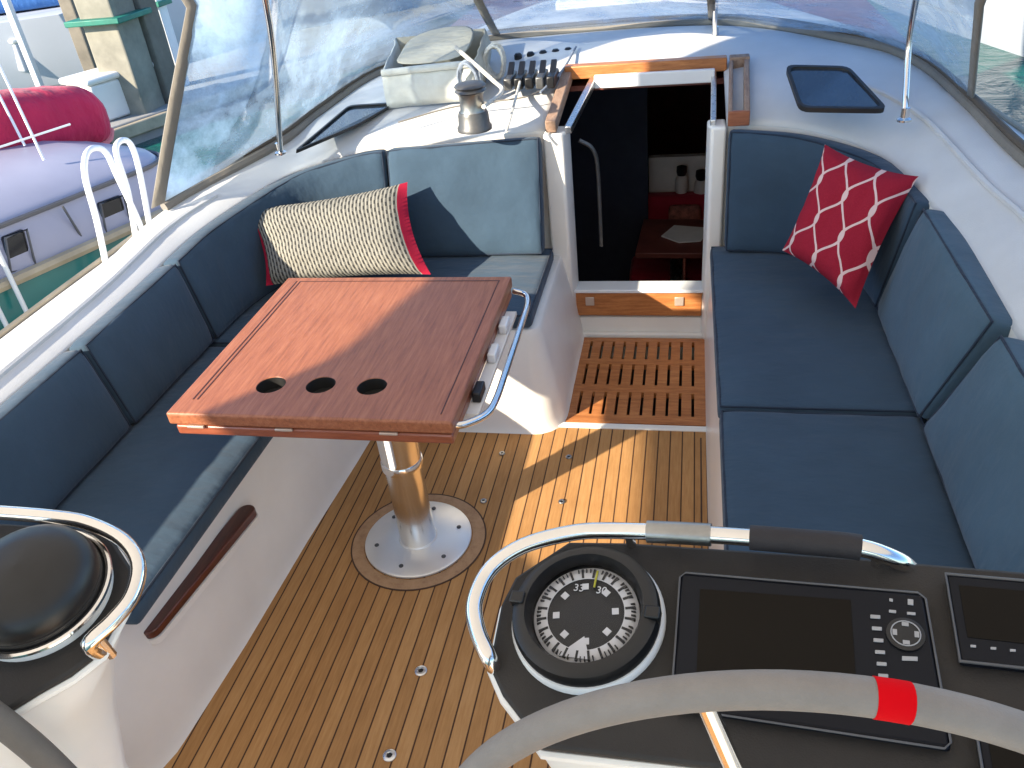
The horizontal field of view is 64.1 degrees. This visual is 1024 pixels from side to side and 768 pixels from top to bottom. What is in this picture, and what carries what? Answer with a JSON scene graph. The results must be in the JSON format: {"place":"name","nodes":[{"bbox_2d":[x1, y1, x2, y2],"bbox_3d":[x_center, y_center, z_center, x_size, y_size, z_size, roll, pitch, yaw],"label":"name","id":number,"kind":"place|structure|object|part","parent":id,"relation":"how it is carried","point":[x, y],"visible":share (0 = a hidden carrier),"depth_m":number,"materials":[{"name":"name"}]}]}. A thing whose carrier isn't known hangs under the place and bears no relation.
{"place":"outdoors","nodes":[
{"label":"outdoors","id":0,"kind":"place"},
{"bbox_2d":[51,0,1023,191],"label":"water","id":1,"kind":"structure","parent":0,"point":[1000,81],"depth_m":9.38,"materials":[{"name":"blue liquid"}]},
{"bbox_2d":[1,0,44,85],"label":"mooring pile","id":2,"kind":"object","parent":1,"relation":"in","point":[22,41],"visible":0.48,"depth_m":12.33,"materials":[{"name":"paint"}]},
{"bbox_2d":[58,0,96,70],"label":"mooring pile","id":3,"kind":"object","parent":1,"relation":"in","point":[79,39],"visible":0.26,"depth_m":12.32,"materials":[{"name":"brown wood"}]},
{"bbox_2d":[0,123,163,330],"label":"moored cabin boat","id":4,"kind":"object","parent":1,"relation":"on","point":[49,244],"visible":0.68,"depth_m":3.91,"materials":[{"name":"white paint"}]},
{"bbox_2d":[0,95,25,145],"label":"shroud wire","id":5,"kind":"object","parent":4,"relation":"attached to","point":[11,119],"visible":1,"depth_m":4.21,"materials":[{"name":"paint"}]},
{"bbox_3d":[-2.266,-0.608,3.726,0.086,0.168,0.156,15,39,29],"label":"window","id":6,"kind":"part","parent":4,"relation":"part of","materials":[{"name":"black glass"}]},
{"bbox_2d":[0,64,44,159],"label":"shroud wire","id":7,"kind":"object","parent":4,"relation":"attached to","point":[21,112],"visible":1,"depth_m":3.90,"materials":[{"name":"paint"}]},
{"bbox_2d":[0,86,113,148],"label":"covered dinghy","id":8,"kind":"object","parent":4,"relation":"on","point":[82,112],"visible":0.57,"depth_m":4.46,"materials":[{"name":"fabric"}]},
{"bbox_3d":[-2.002,-0.848,4.079,0.086,0.165,0.168,15,39,29],"label":"window","id":9,"kind":"part","parent":4,"relation":"part of","materials":[{"name":"black glass"}]},
{"bbox_2d":[64,0,164,114],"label":"mooring pile","id":10,"kind":"object","parent":1,"relation":"in","point":[115,36],"visible":0.65,"depth_m":9.35,"materials":[{"name":"concrete"}]},
{"bbox_2d":[133,0,183,103],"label":"mooring pile","id":11,"kind":"object","parent":1,"relation":"in","point":[152,28],"visible":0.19,"depth_m":9.75,"materials":[{"name":"brown wood"}]},
{"bbox_2d":[155,0,189,85],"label":"mooring pile","id":12,"kind":"object","parent":1,"relation":"in","point":[167,25],"visible":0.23,"depth_m":10.41,"materials":[{"name":"paint"}]},
{"bbox_2d":[0,0,441,89],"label":"moored boat","id":13,"kind":"object","parent":1,"relation":"on","point":[50,43],"visible":0.33,"depth_m":12.97,"materials":[{"name":"white paint"}]},
{"bbox_2d":[8,38,28,71],"bbox_3d":[-7.628,-5.371,13.112,0.560,0.496,0.960,15,39,29],"label":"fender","id":14,"kind":"object","parent":13,"relation":"attached to","point":[21,63],"visible":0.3,"depth_m":12.72,"materials":[{"name":"white paint"}]},
{"bbox_2d":[110,0,475,145],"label":"floating dock","id":15,"kind":"object","parent":1,"relation":"on","point":[205,79],"visible":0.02,"depth_m":11.21,"materials":[{"name":"concrete"}]},
{"bbox_2d":[58,62,153,120],"bbox_3d":[-4.722,-3.485,9.721,0.560,0.496,0.960,15,39,29],"label":"dock box","id":16,"kind":"object","parent":15,"relation":"on","point":[105,88],"visible":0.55,"depth_m":9.40,"materials":[{"name":"white plastic"}]},
{"bbox_2d":[0,0,1023,767],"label":"sailing yacht","id":17,"kind":"object","parent":1,"relation":"on","point":[304,632],"visible":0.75,"depth_m":2.63,"materials":[{"name":"beige paint"}]},
{"bbox_2d":[0,505,146,767],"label":"helm console","id":18,"kind":"object","parent":17,"relation":"on","point":[58,709],"visible":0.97,"depth_m":0.98,"materials":[{"name":"plastic"}]},
{"bbox_2d":[0,524,113,661],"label":"steering compass","id":19,"kind":"object","parent":18,"relation":"on","point":[56,583],"visible":1,"depth_m":0.96,"materials":[{"name":"paint"}]},
{"bbox_2d":[81,145,143,262],"bbox_3d":[-1.745,-0.770,3.534,0.026,0.502,0.335,1,34,12],"label":"gate hoop","id":20,"kind":"object","parent":17,"relation":"on","point":[88,151],"visible":0.88,"depth_m":3.48,"materials":[{"name":"paint"}]},
{"bbox_2d":[113,137,151,235],"bbox_3d":[-1.725,-0.888,3.715,0.026,0.439,0.224,1,34,12],"label":"gate hoop","id":21,"kind":"object","parent":17,"relation":"on","point":[118,142],"visible":0.9,"depth_m":3.72,"materials":[{"name":"paint"}]},
{"bbox_2d":[42,346,272,624],"bbox_3d":[-0.929,0.200,2.290,0.450,0.067,1.120,1,34,12],"label":"seat cushion","id":22,"kind":"object","parent":17,"relation":"on","point":[157,486],"visible":0.34,"depth_m":2.14,"materials":[{"name":"blue fabric"}]},
{"bbox_2d":[0,349,131,525],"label":"back cushion","id":23,"kind":"object","parent":22,"relation":"on","point":[65,426],"visible":0.84,"depth_m":2.11,"materials":[{"name":"blue fabric"}]},
{"bbox_2d":[69,264,214,423],"bbox_3d":[-1.119,-0.131,2.518,0.129,0.299,0.492,1,34,12],"label":"back cushion","id":24,"kind":"object","parent":22,"relation":"on","point":[145,344],"visible":0.93,"depth_m":2.46,"materials":[{"name":"blue fabric"}]},
{"bbox_2d":[144,505,258,644],"bbox_3d":[-0.797,0.478,2.113,0.056,0.042,0.458,5,35,18],"label":"teak foot rail","id":25,"kind":"object","parent":17,"relation":"attached to","point":[234,532],"visible":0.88,"depth_m":2.09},
{"bbox_2d":[296,103,388,152],"bbox_3d":[-0.687,-1.007,3.182,0.169,0.048,0.530,15,39,30],"label":"deck window","id":26,"kind":"structure","parent":17,"relation":"attached to","point":[348,118],"depth_m":3.20,"materials":[{"name":"blue glass"}]},
{"bbox_2d":[296,103,388,152],"bbox_3d":[-0.687,-1.007,3.182,0.169,0.048,0.530,15,39,30],"label":"window frame","id":27,"kind":"structure","parent":26,"relation":"in","point":[302,147],"depth_m":3.16,"materials":[{"name":"black plastic"}]},
{"bbox_2d":[167,277,530,578],"bbox_3d":[-0.349,0.168,2.369,0.787,0.698,0.733,1,34,12],"label":"cockpit table","id":28,"kind":"object","parent":17,"relation":"on","point":[393,367],"visible":1,"depth_m":2.14,"materials":[{"name":"brown wood"}]},
{"bbox_2d":[210,248,553,345],"bbox_3d":[-0.450,-0.318,2.995,1.115,0.068,0.745,1,34,12],"label":"seat cushion","id":29,"kind":"object","parent":17,"relation":"on","point":[528,274],"visible":0.26,"depth_m":3.03,"materials":[{"name":"blue fabric"}]},
{"bbox_2d":[164,149,389,337],"bbox_3d":[-0.839,-0.548,3.005,0.297,0.411,0.936,25,45,39],"label":"back cushion","id":30,"kind":"object","parent":29,"relation":"on","point":[219,262],"visible":0.57,"depth_m":2.92,"materials":[{"name":"blue fabric"}]},
{"bbox_2d":[258,182,429,285],"bbox_3d":[-0.639,-0.533,2.959,0.669,0.251,0.300,-6,33,1],"label":"throw pillow","id":31,"kind":"object","parent":29,"relation":"on","point":[368,233],"visible":0.96,"depth_m":2.91,"materials":[{"name":"beige fabric"}]},
{"bbox_2d":[387,136,544,256],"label":"back cushion","id":32,"kind":"object","parent":29,"relation":"on","point":[480,198],"visible":0.81,"depth_m":3.05,"materials":[{"name":"blue fabric"}]},
{"bbox_2d":[383,749,395,761],"bbox_3d":[-0.288,0.873,1.922,0.032,0.004,0.032,1,34,12],"label":"deck fitting","id":33,"kind":"object","parent":17,"relation":"on","point":[389,755],"visible":1,"depth_m":1.92,"materials":[{"name":"metal"}]},
{"bbox_2d":[415,665,426,675],"bbox_3d":[-0.236,0.741,2.114,0.032,0.004,0.032,1,34,12],"label":"deck fitting","id":34,"kind":"object","parent":17,"relation":"on","point":[421,670],"visible":1,"depth_m":2.11,"materials":[{"name":"metal"}]},
{"bbox_2d":[381,26,491,108],"bbox_3d":[-0.308,-1.308,3.357,0.413,0.226,0.449,-2,33,7],"label":"line bag","id":35,"kind":"object","parent":17,"relation":"on","point":[419,69],"visible":0.85,"depth_m":3.25,"materials":[{"name":"white fabric"}]},
{"bbox_2d":[456,60,481,82],"bbox_3d":[-0.167,-1.178,3.159,0.092,0.143,0.084,1,34,12],"label":"rope coil","id":36,"kind":"object","parent":35,"relation":"hanging from","point":[474,70],"visible":0.46,"depth_m":3.12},
{"bbox_2d":[398,90,540,122],"bbox_3d":[-0.161,-1.050,3.103,0.554,0.051,0.053,-7,33,-1],"label":"rope line","id":37,"kind":"object","parent":17,"relation":"on","point":[459,106],"visible":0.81,"depth_m":3.11,"materials":[{"name":"beige fabric"}]},
{"bbox_2d":[454,80,491,134],"bbox_3d":[-0.139,-0.974,2.865,0.124,0.163,0.124,1,34,12],"label":"deck winch","id":38,"kind":"object","parent":17,"relation":"on","point":[473,117],"visible":0.96,"depth_m":2.84,"materials":[{"name":"metal"}]},
{"bbox_2d":[454,45,503,108],"bbox_3d":[-0.090,-1.122,2.986,0.152,0.164,0.463,-12,33,-8],"label":"rope line","id":39,"kind":"object","parent":38,"relation":"attached to","point":[486,74],"visible":1,"depth_m":3.11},
{"bbox_2d":[483,42,505,79],"bbox_3d":[-0.070,-1.306,3.316,0.093,0.145,0.081,1,34,12],"label":"rope coil","id":40,"kind":"object","parent":17,"relation":"on","point":[498,47],"visible":0.97,"depth_m":3.30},
{"bbox_2d":[503,59,558,90],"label":"rope clutch bank","id":41,"kind":"structure","parent":17,"relation":"on","point":[532,77],"depth_m":3.16,"materials":[{"name":"black plastic"}]},
{"bbox_2d":[505,81,520,132],"bbox_3d":[0.018,-1.060,3.046,0.023,0.090,0.535,0,34,9],"label":"rope line","id":42,"kind":"object","parent":41,"relation":"attached to","point":[512,109],"visible":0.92,"depth_m":2.92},
{"bbox_2d":[514,47,570,59],"bbox_3d":[0.132,-1.402,3.469,0.247,0.026,0.034,-6,33,1],"label":"line organiser","id":43,"kind":"object","parent":17,"relation":"on","point":[518,56],"visible":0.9,"depth_m":3.46,"materials":[{"name":"black plastic"}]},
{"bbox_2d":[539,46,576,93],"bbox_3d":[0.200,-1.258,3.261,0.034,0.069,0.484,7,35,20],"label":"rope line","id":44,"kind":"object","parent":17,"relation":"on","point":[560,72],"visible":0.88,"depth_m":3.25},
{"bbox_2d":[151,0,1023,210],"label":"spray hood","id":45,"kind":"object","parent":17,"relation":"on","point":[254,40],"visible":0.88,"depth_m":2.87,"materials":[{"name":"beige fabric"}]},
{"bbox_2d":[166,0,974,199],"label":"vinyl window","id":46,"kind":"structure","parent":45,"relation":"in","point":[245,40],"depth_m":2.87,"materials":[{"name":"white"}]},
{"bbox_2d":[555,0,659,9],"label":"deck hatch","id":47,"kind":"object","parent":17,"relation":"on","point":[570,4],"visible":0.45,"depth_m":4.52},
{"bbox_2d":[565,337,705,425],"bbox_3d":[0.461,-0.016,3.167,0.564,0.024,0.598,1,34,12],"label":"teak grating","id":48,"kind":"object","parent":17,"relation":"on","point":[661,391],"visible":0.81,"depth_m":3.12,"materials":[{"name":"brown wood"}]},
{"bbox_2d":[545,54,749,133],"bbox_3d":[0.515,-1.081,3.056,0.730,0.153,0.468,1,34,12],"label":"hatch surround","id":49,"kind":"object","parent":17,"relation":"on","point":[669,71],"visible":0.99,"depth_m":3.14,"materials":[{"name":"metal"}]},
{"bbox_2d":[629,191,704,280],"bbox_3d":[1.006,-0.820,4.691,0.640,0.430,0.500,1,34,12],"label":"cabin sofa","id":50,"kind":"object","parent":17,"relation":"on","point":[652,269],"visible":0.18,"depth_m":4.69,"materials":[{"name":"fabric"}]},
{"bbox_2d":[675,165,687,193],"bbox_3d":[0.977,-1.179,4.711,0.075,0.170,0.075,1,34,12],"label":"jar","id":51,"kind":"object","parent":50,"relation":"on","point":[681,183],"visible":1,"depth_m":4.69,"materials":[{"name":"white plastic"}]},
{"bbox_2d":[668,204,700,218],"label":"cushion","id":52,"kind":"object","parent":50,"relation":"on","point":[690,211],"visible":0.58,"depth_m":4.66,"materials":[{"name":"pink fabric"}]},
{"bbox_2d":[693,169,704,193],"bbox_3d":[1.091,-1.153,4.704,0.090,0.170,0.090,1,34,12],"label":"jar","id":53,"kind":"object","parent":50,"relation":"on","point":[699,185],"visible":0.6,"depth_m":4.67,"materials":[{"name":"white plastic"}]},
{"bbox_2d":[635,219,703,280],"bbox_3d":[0.877,-0.520,4.344,0.409,0.580,0.444,1,34,12],"label":"saloon table","id":54,"kind":"object","parent":17,"relation":"on","point":[652,243],"visible":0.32,"depth_m":4.17,"materials":[{"name":"brown wood"}]},
{"bbox_2d":[661,225,703,242],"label":"paper sheets","id":55,"kind":"object","parent":54,"relation":"on","point":[681,234],"visible":0.82,"depth_m":4.17,"materials":[{"name":"white paper"}]},
{"bbox_2d":[459,520,1023,767],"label":"helm console","id":56,"kind":"object","parent":17,"relation":"on","point":[647,717],"visible":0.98,"depth_m":0.76,"materials":[{"name":"plastic"}]},
{"bbox_2d":[509,545,665,694],"bbox_3d":[0.080,0.245,0.879,0.168,0.066,0.165,1,34,12],"label":"steering compass","id":57,"kind":"object","parent":56,"relation":"on","point":[587,619],"visible":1,"depth_m":0.85,"materials":[{"name":"paint"}]},
{"bbox_2d":[672,572,951,751],"bbox_3d":[0.281,0.263,0.798,0.252,0.064,0.150,5,35,17],"label":"chart plotter","id":58,"kind":"object","parent":56,"relation":"on","point":[723,622],"visible":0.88,"depth_m":0.80,"materials":[{"name":"black plastic"}]},
{"bbox_2d":[944,572,1023,672],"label":"instrument display","id":59,"kind":"object","parent":56,"relation":"on","point":[987,615],"visible":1,"depth_m":0.77,"materials":[{"name":"black glass"}]},
{"bbox_2d":[976,740,1023,767],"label":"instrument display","id":60,"kind":"object","parent":56,"relation":"attached to","point":[991,755],"visible":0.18,"depth_m":0.69,"materials":[{"name":"black glass"}]},
{"bbox_2d":[710,246,926,422],"bbox_3d":[0.907,-0.204,2.584,0.535,0.068,1.042,1,34,12],"label":"seat cushion","id":61,"kind":"object","parent":17,"relation":"on","point":[792,333],"visible":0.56,"depth_m":2.41,"materials":[{"name":"blue fabric"}]},
{"bbox_2d":[724,129,928,306],"bbox_3d":[1.037,-0.576,2.707,0.270,0.423,0.802,-26,38,-27],"label":"back cushion","id":62,"kind":"object","parent":61,"relation":"on","point":[770,177],"visible":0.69,"depth_m":2.80,"materials":[{"name":"blue fabric"}]},
{"bbox_2d":[783,145,918,308],"bbox_3d":[1.000,-0.490,2.494,0.320,0.349,0.320,-30,40,-32],"label":"throw pillow","id":63,"kind":"object","parent":61,"relation":"on","point":[848,212],"visible":1,"depth_m":2.42,"materials":[{"name":"red fabric"}]},
{"bbox_2d":[876,208,1012,418],"bbox_3d":[1.120,-0.188,2.149,0.166,0.367,0.660,1,34,12],"label":"back cushion","id":64,"kind":"object","parent":61,"relation":"on","point":[946,320],"visible":0.93,"depth_m":2.05,"materials":[{"name":"blue fabric"}]},
{"bbox_2d":[786,65,884,113],"bbox_3d":[1.036,-0.960,2.667,0.212,0.098,0.364,-7,33,-1],"label":"deck window","id":65,"kind":"structure","parent":17,"relation":"attached to","point":[827,89],"depth_m":2.68,"materials":[{"name":"blue glass"}]},
{"bbox_2d":[786,65,884,113],"bbox_3d":[1.036,-0.960,2.667,0.212,0.098,0.364,-7,33,-1],"label":"window frame","id":66,"kind":"structure","parent":65,"relation":"in","point":[812,109],"depth_m":2.64,"materials":[{"name":"black plastic"}]},
{"bbox_2d":[719,410,974,568],"bbox_3d":[0.691,0.434,1.646,0.505,0.068,1.248,1,34,12],"label":"seat cushion","id":67,"kind":"object","parent":17,"relation":"on","point":[875,477],"visible":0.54,"depth_m":1.91,"materials":[{"name":"blue fabric"}]},
{"bbox_2d":[922,335,1023,572],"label":"back cushion","id":68,"kind":"object","parent":67,"relation":"on","point":[973,427],"visible":0.84,"depth_m":1.67,"materials":[{"name":"blue fabric"}]},
{"bbox_2d":[871,0,1023,56],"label":"moored boat","id":69,"kind":"object","parent":1,"relation":"on","point":[1003,25],"visible":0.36,"depth_m":9.40,"materials":[{"name":"white paint"}]}
]}

